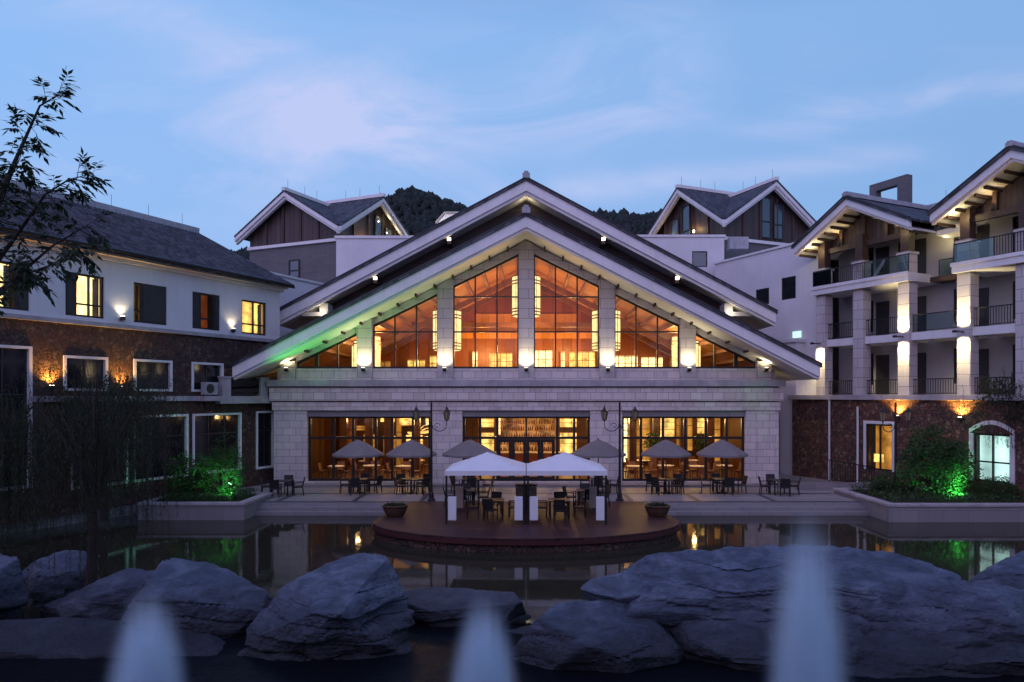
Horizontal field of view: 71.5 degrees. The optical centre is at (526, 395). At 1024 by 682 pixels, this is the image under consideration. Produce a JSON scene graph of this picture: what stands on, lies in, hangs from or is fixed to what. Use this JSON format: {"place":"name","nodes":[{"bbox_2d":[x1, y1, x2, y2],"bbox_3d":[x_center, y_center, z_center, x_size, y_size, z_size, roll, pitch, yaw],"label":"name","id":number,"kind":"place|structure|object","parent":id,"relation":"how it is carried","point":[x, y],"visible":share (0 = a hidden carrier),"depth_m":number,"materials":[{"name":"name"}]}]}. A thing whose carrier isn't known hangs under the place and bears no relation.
{"place":"outdoors","nodes":[
{"label":"outdoors","id":0,"kind":"place"},
{"bbox_2d":[0,66,114,316],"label":"leafy tree","id":1,"kind":"object","parent":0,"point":[29,278],"visible":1,"depth_m":13.35,"materials":[{"name":"green plant"}]},
{"bbox_2d":[270,271,323,366],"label":"link block","id":2,"kind":"structure","parent":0,"point":[302,286],"depth_m":48.03,"materials":[{"name":"white paint"}]},
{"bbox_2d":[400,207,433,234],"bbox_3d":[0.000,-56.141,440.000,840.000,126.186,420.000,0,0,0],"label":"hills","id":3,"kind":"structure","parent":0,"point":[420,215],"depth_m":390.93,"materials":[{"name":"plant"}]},
{"bbox_2d":[230,185,661,259],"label":"forest","id":4,"kind":"object","parent":3,"relation":"on","point":[402,201],"visible":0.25,"depth_m":396.77,"materials":[{"name":"green plant"}]},
{"bbox_2d":[0,472,862,534],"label":"terrace","id":5,"kind":"structure","parent":0,"point":[832,496],"depth_m":35.03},
{"bbox_2d":[37,361,185,521],"bbox_3d":[-17.261,1.822,29.759,5.338,6.767,5.062,0,0,22],"label":"willow tree","id":6,"kind":"object","parent":5,"relation":"on","point":[128,408],"visible":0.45,"depth_m":29.29,"materials":[{"name":"green plant"}]},
{"bbox_2d":[0,178,294,523],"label":"hotel wing","id":7,"kind":"structure","parent":5,"relation":"on","point":[193,306],"depth_m":34.25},
{"bbox_2d":[0,261,15,309],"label":"window","id":8,"kind":"structure","parent":7,"relation":"in","point":[2,263],"depth_m":28.21,"materials":[{"name":"yellow glass"}]},
{"bbox_2d":[0,345,32,490],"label":"window","id":9,"kind":"structure","parent":7,"relation":"in","point":[15,361],"depth_m":28.33,"materials":[{"name":"white paint"}]},
{"bbox_2d":[63,355,107,390],"bbox_3d":[-19.141,-0.970,30.848,0.230,1.500,1.977,0,0,24],"label":"window","id":10,"kind":"structure","parent":7,"relation":"in","point":[68,360],"depth_m":30.78,"materials":[{"name":"white paint"}]},
{"bbox_2d":[75,273,102,318],"bbox_3d":[-19.287,-4.350,31.119,0.480,1.860,1.293,0,0,24],"label":"window","id":11,"kind":"structure","parent":7,"relation":"in","point":[86,305],"depth_m":31.25,"materials":[{"name":"clear glass"}]},
{"bbox_2d":[134,282,140,322],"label":"window","id":12,"kind":"structure","parent":7,"relation":"in","point":[139,284],"depth_m":33.26,"materials":[{"name":"black glass"}]},
{"bbox_2d":[133,359,172,390],"bbox_3d":[-17.795,-0.970,33.835,0.230,1.500,2.067,0,0,24],"label":"window","id":13,"kind":"structure","parent":7,"relation":"in","point":[142,364],"depth_m":33.94,"materials":[{"name":"white paint"}]},
{"bbox_2d":[132,414,188,482],"bbox_3d":[-17.615,2.450,34.240,0.230,3.100,3.047,0,0,24],"label":"window","id":14,"kind":"structure","parent":7,"relation":"in","point":[173,446],"depth_m":34.84,"materials":[{"name":"white paint"}]},
{"bbox_2d":[200,293,213,329],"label":"window","id":15,"kind":"structure","parent":7,"relation":"in","point":[203,297],"depth_m":37.06,"materials":[{"name":"brown glass"}]},
{"bbox_2d":[191,362,223,391],"bbox_3d":[-16.500,-0.970,36.714,0.230,1.500,2.010,0,0,24],"label":"window","id":16,"kind":"structure","parent":7,"relation":"in","point":[200,371],"depth_m":36.57,"materials":[{"name":"white paint"}]},
{"bbox_2d":[198,382,219,400],"bbox_3d":[-16.164,-0.225,36.266,0.450,0.950,1.000,0,0,24],"label":"air conditioner","id":17,"kind":"object","parent":7,"relation":"on","point":[209,388],"visible":1,"depth_m":36.03,"materials":[{"name":"metal"}]},
{"bbox_2d":[192,413,241,472],"bbox_3d":[-16.237,2.450,37.299,0.230,3.100,3.179,0,0,24],"label":"window","id":18,"kind":"structure","parent":7,"relation":"in","point":[206,427],"depth_m":37.28,"materials":[{"name":"white paint"}]},
{"bbox_2d":[215,376,273,403],"bbox_3d":[-15.027,-0.315,38.989,0.410,1.430,4.700,0,0,24],"label":"parapet","id":19,"kind":"object","parent":7,"relation":"on","point":[229,386],"visible":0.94,"depth_m":38.35,"materials":[{"name":"stone"}]},
{"bbox_2d":[242,299,264,335],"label":"window","id":20,"kind":"structure","parent":7,"relation":"in","point":[250,309],"depth_m":39.94,"materials":[{"name":"yellow glass"}]},
{"bbox_2d":[256,411,273,468],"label":"window","id":21,"kind":"structure","parent":7,"relation":"in","point":[264,419],"depth_m":40.37,"materials":[{"name":"white paint"}]},
{"bbox_2d":[332,439,382,493],"bbox_3d":[-8.662,3.580,36.600,2.475,2.841,2.475,0,0,-43],"label":"parasol","id":22,"kind":"object","parent":5,"relation":"on","point":[357,448],"visible":0.98,"depth_m":35.93,"materials":[{"name":"beige fabric"}]},
{"bbox_2d":[334,236,412,276],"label":"block","id":23,"kind":"structure","parent":5,"relation":"on","point":[352,252],"depth_m":53.50,"materials":[{"name":"white paint"}]},
{"bbox_2d":[234,187,409,282],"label":"roof pavilion","id":24,"kind":"structure","parent":23,"relation":"on","point":[287,231],"depth_m":57.95,"materials":[{"name":"grey"}]},
{"bbox_2d":[288,259,299,277],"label":"window","id":25,"kind":"structure","parent":24,"relation":"in","point":[293,265],"depth_m":57.59,"materials":[{"name":"glass"}]},
{"bbox_2d":[375,214,382,235],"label":"window","id":26,"kind":"structure","parent":24,"relation":"in","point":[378,219],"depth_m":60.92,"materials":[{"name":"glass"}]},
{"bbox_2d":[386,438,436,493],"bbox_3d":[-5.905,3.580,36.600,2.475,2.841,2.475,0,0,8],"label":"parasol","id":27,"kind":"object","parent":5,"relation":"on","point":[411,448],"visible":0.84,"depth_m":35.91,"materials":[{"name":"beige fabric"}]},
{"bbox_2d":[412,401,450,500],"bbox_3d":[-4.533,2.625,34.000,1.860,4.750,0.400,0,0,0],"label":"lamp post","id":28,"kind":"object","parent":5,"relation":"on","point":[446,412],"visible":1,"depth_m":33.96,"materials":[{"name":"black metal"}]},
{"bbox_2d":[442,438,496,492],"bbox_3d":[-2.899,3.580,36.600,2.703,2.841,2.703,0,0,18],"label":"parasol","id":29,"kind":"object","parent":5,"relation":"on","point":[469,448],"visible":0.66,"depth_m":35.86,"materials":[{"name":"beige fabric"}]},
{"bbox_2d":[265,483,779,486],"bbox_3d":[0.000,4.940,39.375,28.800,0.120,0.750,0,0,0],"label":"threshold step","id":30,"kind":"object","parent":5,"relation":"on","point":[513,484],"visible":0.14,"depth_m":39.00,"materials":[{"name":"stone"}]},
{"bbox_2d":[230,171,822,482],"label":"gabled hall","id":31,"kind":"structure","parent":5,"relation":"on","point":[469,262],"depth_m":40.05,"materials":[{"name":"stone"}]},
{"bbox_2d":[298,333,356,367],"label":"gable window","id":32,"kind":"structure","parent":31,"relation":"in","point":[316,355],"depth_m":40.18,"materials":[{"name":"clear glass"}]},
{"bbox_2d":[352,335,380,366],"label":"pendant lantern","id":33,"kind":"object","parent":31,"relation":"hanging from","point":[377,352],"visible":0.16,"depth_m":43.14,"materials":[{"name":"glass"}]},
{"bbox_2d":[308,417,429,480],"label":"shopfront window","id":34,"kind":"structure","parent":31,"relation":"in","point":[310,437],"depth_m":40.33,"materials":[{"name":"clear glass"}]},
{"bbox_2d":[373,294,436,367],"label":"gable window","id":35,"kind":"structure","parent":31,"relation":"in","point":[416,305],"depth_m":40.19,"materials":[{"name":"clear glass"}]},
{"bbox_2d":[433,309,461,350],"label":"pendant lantern","id":36,"kind":"object","parent":31,"relation":"hanging from","point":[458,327],"visible":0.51,"depth_m":43.13,"materials":[{"name":"glass"}]},
{"bbox_2d":[453,254,518,367],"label":"gable window","id":37,"kind":"structure","parent":31,"relation":"in","point":[516,256],"depth_m":40.18,"materials":[{"name":"clear glass"}]},
{"bbox_2d":[498,439,511,480],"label":"door","id":38,"kind":"structure","parent":31,"relation":"in","point":[500,478],"depth_m":40.26,"materials":[{"name":"brown wood"}]},
{"bbox_2d":[512,439,525,480],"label":"door","id":39,"kind":"structure","parent":31,"relation":"in","point":[514,478],"depth_m":40.26,"materials":[{"name":"brown wood"}]},
{"bbox_2d":[512,275,540,316],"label":"pendant lantern","id":40,"kind":"object","parent":31,"relation":"hanging from","point":[537,293],"visible":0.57,"depth_m":43.12,"materials":[{"name":"glass"}]},
{"bbox_2d":[463,417,589,480],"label":"shopfront window","id":41,"kind":"structure","parent":31,"relation":"in","point":[497,437],"depth_m":40.33,"materials":[{"name":"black glass"}]},
{"bbox_2d":[499,418,562,462],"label":"back bar","id":42,"kind":"object","parent":31,"relation":"on","point":[536,427],"visible":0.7,"depth_m":48.88,"materials":[{"name":"brown wood"}]},
{"bbox_2d":[526,439,539,480],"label":"door","id":43,"kind":"structure","parent":31,"relation":"in","point":[527,440],"depth_m":40.26,"materials":[{"name":"brown wood"}]},
{"bbox_2d":[541,439,554,480],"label":"door","id":44,"kind":"structure","parent":31,"relation":"in","point":[543,478],"depth_m":40.26,"materials":[{"name":"brown wood"}]},
{"bbox_2d":[534,254,598,367],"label":"gable window","id":45,"kind":"structure","parent":31,"relation":"in","point":[556,266],"depth_m":40.19,"materials":[{"name":"clear glass"}]},
{"bbox_2d":[592,309,620,350],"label":"pendant lantern","id":46,"kind":"object","parent":31,"relation":"hanging from","point":[595,328],"visible":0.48,"depth_m":43.11,"materials":[{"name":"paper"}]},
{"bbox_2d":[615,294,678,367],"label":"gable window","id":47,"kind":"structure","parent":31,"relation":"in","point":[657,316],"depth_m":40.19,"materials":[{"name":"clear glass"}]},
{"bbox_2d":[622,417,743,480],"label":"shopfront window","id":48,"kind":"structure","parent":31,"relation":"in","point":[640,437],"depth_m":40.33,"materials":[{"name":"clear glass"}]},
{"bbox_2d":[671,335,700,366],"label":"pendant lantern","id":49,"kind":"object","parent":31,"relation":"hanging from","point":[674,352],"visible":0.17,"depth_m":43.17,"materials":[{"name":"paper"}]},
{"bbox_2d":[696,334,754,367],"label":"gable window","id":50,"kind":"structure","parent":31,"relation":"in","point":[735,356],"depth_m":40.18,"materials":[{"name":"clear glass"}]},
{"bbox_2d":[262,493,859,501],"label":"paving bands","id":51,"kind":"object","parent":5,"relation":"on","point":[625,495],"visible":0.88,"depth_m":34.30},
{"bbox_2d":[571,438,625,493],"bbox_3d":[3.709,3.580,36.600,2.703,2.841,2.703,0,0,-12],"label":"parasol","id":52,"kind":"object","parent":5,"relation":"on","point":[598,448],"visible":0.78,"depth_m":35.82,"materials":[{"name":"beige fabric"}]},
{"bbox_2d":[601,401,638,500],"bbox_3d":[4.470,2.625,34.000,1.860,4.750,0.400,0,0,0],"label":"lamp post","id":53,"kind":"object","parent":5,"relation":"on","point":[604,412],"visible":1,"depth_m":33.95,"materials":[{"name":"black metal"}]},
{"bbox_2d":[651,477,664,494],"bbox_3d":[6.659,4.551,36.032,0.575,0.902,0.550,0,0,-44],"label":"terrace chair","id":54,"kind":"object","parent":5,"relation":"on","point":[655,482],"visible":1,"depth_m":35.95,"materials":[{"name":"black metal"}]},
{"bbox_2d":[641,439,691,493],"bbox_3d":[7.198,3.580,36.600,2.437,2.841,2.437,0,0,30],"label":"parasol","id":55,"kind":"object","parent":5,"relation":"on","point":[666,448],"visible":0.96,"depth_m":35.95,"materials":[{"name":"beige fabric"}]},
{"bbox_2d":[638,235,748,275],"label":"block","id":56,"kind":"structure","parent":5,"relation":"on","point":[684,247],"depth_m":53.50,"materials":[{"name":"white paint"}]},
{"bbox_2d":[692,251,706,266],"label":"window","id":57,"kind":"structure","parent":56,"relation":"in","point":[698,259],"depth_m":53.97,"materials":[{"name":"grey glass"}]},
{"bbox_2d":[647,169,815,259],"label":"roof pavilion","id":58,"kind":"structure","parent":56,"relation":"on","point":[772,212],"depth_m":57.96,"materials":[{"name":"grey"}]},
{"bbox_2d":[682,204,689,234],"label":"window","id":59,"kind":"structure","parent":58,"relation":"in","point":[686,208],"depth_m":60.51,"materials":[{"name":"glass"}]},
{"bbox_2d":[761,197,771,238],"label":"window","id":60,"kind":"structure","parent":58,"relation":"in","point":[766,202],"depth_m":57.54,"materials":[{"name":"glass"}]},
{"bbox_2d":[774,202,783,239],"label":"window","id":61,"kind":"structure","parent":58,"relation":"in","point":[780,224],"depth_m":58.07,"materials":[{"name":"glass"}]},
{"bbox_2d":[696,439,747,493],"bbox_3d":[10.077,3.580,36.600,2.475,2.841,2.475,0,0,-5],"label":"parasol","id":62,"kind":"object","parent":5,"relation":"on","point":[722,448],"visible":0.97,"depth_m":35.94,"materials":[{"name":"beige fabric"}]},
{"bbox_2d":[797,459,875,489],"bbox_3d":[16.577,4.188,37.975,4.154,1.625,0.350,0,0,0],"label":"ramp railing","id":63,"kind":"object","parent":5,"relation":"on","point":[829,485],"visible":0.77,"depth_m":37.80,"materials":[{"name":"metal"}]},
{"bbox_2d":[713,140,1023,499],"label":"balcony wing","id":64,"kind":"structure","parent":5,"relation":"on","point":[876,300],"depth_m":39.22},
{"bbox_2d":[756,288,768,303],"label":"window","id":65,"kind":"structure","parent":64,"relation":"in","point":[762,295],"depth_m":48.44,"materials":[{"name":"black glass"}]},
{"bbox_2d":[782,276,795,299],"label":"window","id":66,"kind":"structure","parent":64,"relation":"in","point":[789,283],"depth_m":46.36,"materials":[{"name":"black glass"}]},
{"bbox_2d":[867,424,891,470],"bbox_3d":[19.861,2.825,39.432,0.730,2.550,1.631,0,0,-26],"label":"window","id":67,"kind":"structure","parent":64,"relation":"in","point":[883,456],"depth_m":39.69,"materials":[{"name":"glass"}]},
{"bbox_2d":[876,355,888,392],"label":"balcony door","id":68,"kind":"structure","parent":64,"relation":"in","point":[882,361],"depth_m":41.82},
{"bbox_2d":[876,301,888,335],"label":"balcony door","id":69,"kind":"structure","parent":64,"relation":"in","point":[882,308],"depth_m":41.82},
{"bbox_2d":[876,246,888,275],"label":"balcony door","id":70,"kind":"structure","parent":64,"relation":"in","point":[883,252],"depth_m":41.82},
{"bbox_2d":[915,238,925,273],"bbox_3d":[21.961,-7.600,39.771,0.047,2.300,0.850,0,0,-26],"label":"balcony door","id":71,"kind":"structure","parent":64,"relation":"in","point":[920,245],"depth_m":39.60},
{"bbox_2d":[917,352,925,392],"bbox_3d":[21.961,-1.260,39.771,0.047,2.300,0.850,0,0,-26],"label":"balcony door","id":72,"kind":"structure","parent":64,"relation":"in","point":[921,357],"depth_m":39.60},
{"bbox_2d":[917,296,925,331],"bbox_3d":[21.961,-4.400,39.771,0.047,2.300,0.850,0,0,-26],"label":"balcony door","id":73,"kind":"structure","parent":64,"relation":"in","point":[921,301],"depth_m":39.60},
{"bbox_2d":[976,225,988,257],"bbox_3d":[23.432,-7.600,36.706,0.047,2.300,0.850,0,0,-26],"label":"balcony door","id":74,"kind":"structure","parent":64,"relation":"in","point":[982,231],"depth_m":36.53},
{"bbox_2d":[979,349,988,392],"bbox_3d":[23.432,-1.260,36.706,0.047,2.300,0.850,0,0,-26],"label":"balcony door","id":75,"kind":"structure","parent":64,"relation":"in","point":[983,353],"depth_m":36.53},
{"bbox_2d":[979,287,988,326],"bbox_3d":[23.432,-4.400,36.706,0.047,2.300,0.850,0,0,-26],"label":"balcony door","id":76,"kind":"structure","parent":64,"relation":"in","point":[983,292],"depth_m":36.48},
{"bbox_2d":[975,433,1009,482],"bbox_3d":[22.358,2.950,33.886,0.430,2.300,1.714,0,0,-26],"label":"window","id":77,"kind":"structure","parent":64,"relation":"in","point":[994,461],"depth_m":34.01,"materials":[{"name":"clear glass"}]},
{"bbox_2d":[0,514,1023,622],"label":"pond water","id":78,"kind":"structure","parent":0,"point":[272,555],"depth_m":25.82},
{"bbox_2d":[0,369,115,555],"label":"willow tree","id":79,"kind":"object","parent":78,"relation":"in","point":[6,466],"visible":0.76,"depth_m":22.13,"materials":[{"name":"green plant"}]},
{"bbox_2d":[0,623,1023,681],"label":"fountain basin water","id":80,"kind":"structure","parent":0,"point":[452,654],"depth_m":14.32,"materials":[{"name":"black liquid"}]},
{"bbox_2d":[0,0,1023,250],"label":"sky","id":81,"kind":"structure","parent":0,"point":[199,113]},
{"bbox_3d":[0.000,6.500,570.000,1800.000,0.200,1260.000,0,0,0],"label":"ground","id":82,"kind":"structure","parent":0,"visible":0},
{"bbox_2d":[0,553,28,619],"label":"boulder","id":83,"kind":"object","parent":82,"relation":"on","point":[14,596],"visible":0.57,"depth_m":16.90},
{"bbox_2d":[22,550,99,606],"bbox_3d":[-12.409,5.574,19.164,2.373,2.647,1.665,0,0,25],"label":"boulder","id":84,"kind":"object","parent":82,"relation":"on","point":[46,585],"visible":0.39,"depth_m":18.71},
{"bbox_2d":[0,357,183,587],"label":"willow tree","id":85,"kind":"object","parent":84,"relation":"on","point":[93,487],"visible":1,"depth_m":18.61,"materials":[{"name":"green plant"}]},
{"bbox_2d":[39,568,154,620],"bbox_3d":[-10.354,5.453,17.687,3.600,2.146,1.940,0,0,0],"label":"boulder","id":86,"kind":"object","parent":82,"relation":"on","point":[110,597],"visible":0.41,"depth_m":17.13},
{"bbox_2d":[0,617,225,658],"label":"boulder","id":87,"kind":"object","parent":82,"relation":"on","point":[60,638],"visible":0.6,"depth_m":15.57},
{"bbox_2d":[120,558,272,637],"bbox_3d":[-8.232,5.498,17.016,4.471,2.996,1.986,0,0,0],"label":"boulder","id":88,"kind":"object","parent":82,"relation":"on","point":[195,596],"visible":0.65,"depth_m":16.40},
{"bbox_2d":[136,492,272,519],"bbox_3d":[-14.850,5.565,33.200,4.820,1.670,3.520,0,0,0],"label":"planter","id":89,"kind":"object","parent":82,"relation":"on","point":[241,509],"visible":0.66,"depth_m":31.50,"materials":[{"name":"stone"}]},
{"bbox_2d":[159,451,216,497],"bbox_3d":[-16.064,3.829,33.849,2.641,2.507,1.935,0,0,0],"label":"bush","id":90,"kind":"object","parent":89,"relation":"in","point":[196,473],"visible":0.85,"depth_m":33.68,"materials":[{"name":"green plant"}]},
{"bbox_2d":[156,486,257,501],"bbox_3d":[-14.840,4.617,33.180,3.928,0.652,2.670,0,0,0],"label":"ground cover","id":91,"kind":"object","parent":89,"relation":"in","point":[203,495],"visible":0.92,"depth_m":32.53,"materials":[{"name":"green plant"}]},
{"bbox_2d":[199,428,247,494],"bbox_3d":[-14.261,3.277,33.571,2.195,3.704,2.015,0,0,-31],"label":"bush","id":92,"kind":"object","parent":89,"relation":"in","point":[227,471],"visible":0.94,"depth_m":33.41,"materials":[{"name":"green plant"}]},
{"bbox_2d":[237,553,414,660],"bbox_3d":[-4.259,5.510,16.000,3.889,3.499,2.832,0,0,0],"label":"boulder","id":93,"kind":"object","parent":82,"relation":"on","point":[353,606],"visible":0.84,"depth_m":15.28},
{"bbox_2d":[407,587,530,628],"bbox_3d":[-1.628,5.689,17.666,3.526,1.659,1.513,0,0,0],"label":"boulder","id":94,"kind":"object","parent":82,"relation":"on","point":[449,607],"visible":0.44,"depth_m":17.18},
{"bbox_2d":[371,502,680,552],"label":"deck","id":95,"kind":"structure","parent":82,"relation":"on","point":[423,525],"depth_m":26.74,"materials":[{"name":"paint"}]},
{"bbox_2d":[382,501,408,516],"bbox_3d":[-5.450,4.686,29.600,1.120,0.604,1.120,0,0,0],"label":"flower bowl","id":96,"kind":"object","parent":95,"relation":"on","point":[392,509],"visible":1,"depth_m":29.26,"materials":[{"name":"brown ceramic"}]},
{"bbox_2d":[445,452,525,524],"bbox_3d":[-1.585,3.638,29.150,3.144,2.700,3.150,0,0,0],"label":"canopy tent","id":97,"kind":"object","parent":95,"relation":"on","point":[488,464],"visible":1,"depth_m":27.70,"materials":[{"name":"white fabric"}]},
{"bbox_2d":[482,499,498,521],"bbox_3d":[-1.447,4.539,28.431,0.550,0.902,0.575,0,0,21],"label":"terrace chair","id":98,"kind":"object","parent":95,"relation":"on","point":[487,505],"visible":1,"depth_m":28.23,"materials":[{"name":"black metal"}]},
{"bbox_2d":[552,500,566,521],"bbox_3d":[1.328,4.539,28.289,0.550,0.902,0.575,0,0,6],"label":"terrace chair","id":99,"kind":"object","parent":95,"relation":"on","point":[559,505],"visible":1,"depth_m":28.07,"materials":[{"name":"black metal"}]},
{"bbox_2d":[548,498,570,518],"bbox_3d":[1.350,4.620,29.200,0.900,0.735,0.900,0,0,0],"label":"terrace table","id":100,"kind":"object","parent":95,"relation":"on","point":[567,500],"visible":0.97,"depth_m":28.79,"materials":[{"name":"brown wood"}]},
{"bbox_2d":[527,452,607,524],"bbox_3d":[1.585,3.638,29.150,3.144,2.700,3.150,0,0,0],"label":"canopy tent","id":101,"kind":"object","parent":95,"relation":"on","point":[564,464],"visible":1,"depth_m":27.70,"materials":[{"name":"white fabric"}]},
{"bbox_2d":[644,500,670,516],"bbox_3d":[5.450,4.681,29.600,1.120,0.614,1.120,0,0,0],"label":"flower bowl","id":102,"kind":"object","parent":95,"relation":"on","point":[656,509],"visible":1,"depth_m":29.26,"materials":[{"name":"brown ceramic"}]},
{"bbox_2d":[255,506,869,515],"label":"steps","id":103,"kind":"structure","parent":82,"relation":"on","point":[672,511],"depth_m":32.88,"materials":[{"name":"stone"}]},
{"bbox_2d":[506,600,684,672],"bbox_3d":[1.428,5.691,15.203,4.652,2.482,2.254,0,0,0],"label":"boulder","id":104,"kind":"object","parent":82,"relation":"on","point":[604,636],"visible":0.72,"depth_m":14.59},
{"bbox_2d":[581,544,1023,678],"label":"boulder","id":105,"kind":"object","parent":82,"relation":"on","point":[826,609],"visible":0.78,"depth_m":15.16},
{"bbox_2d":[832,488,1023,521],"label":"planter","id":106,"kind":"object","parent":82,"relation":"on","point":[887,510],"visible":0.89,"depth_m":31.00,"materials":[{"name":"stone"}]},
{"bbox_2d":[861,470,907,494],"bbox_3d":[17.317,4.314,34.206,2.030,1.457,1.767,0,0,0],"label":"bush","id":107,"kind":"object","parent":106,"relation":"in","point":[882,482],"visible":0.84,"depth_m":34.01,"materials":[{"name":"green plant"}]},
{"bbox_2d":[879,402,911,496],"bbox_3d":[17.553,2.530,33.800,1.600,4.500,0.400,0,0,0],"label":"lamp post","id":108,"kind":"object","parent":106,"relation":"on","point":[883,412],"visible":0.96,"depth_m":33.75,"materials":[{"name":"black metal"}]},
{"bbox_2d":[848,482,1023,502],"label":"ground cover","id":109,"kind":"object","parent":106,"relation":"on","point":[895,494],"visible":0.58,"depth_m":32.47,"materials":[{"name":"green plant"}]},
{"bbox_2d":[895,418,983,498],"bbox_3d":[19.369,3.034,33.525,3.765,4.006,3.048,0,0,29],"label":"bush","id":110,"kind":"object","parent":106,"relation":"in","point":[949,450],"visible":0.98,"depth_m":33.11,"materials":[{"name":"green plant"}]},
{"bbox_2d":[955,366,1023,448],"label":"willow tree","id":111,"kind":"object","parent":106,"relation":"on","point":[1002,394],"visible":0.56,"depth_m":32.83,"materials":[{"name":"green plant"}]},
{"bbox_2d":[968,474,1023,498],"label":"bush","id":112,"kind":"object","parent":106,"relation":"in","point":[998,486],"visible":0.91,"depth_m":32.82,"materials":[{"name":"green plant"}]},
{"bbox_2d":[941,641,1023,677],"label":"boulder","id":113,"kind":"object","parent":82,"relation":"on","point":[999,658],"visible":0.41,"depth_m":14.07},
{"bbox_2d":[968,550,1023,588],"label":"boulder","id":114,"kind":"object","parent":82,"relation":"on","point":[1007,571],"visible":0.22,"depth_m":17.61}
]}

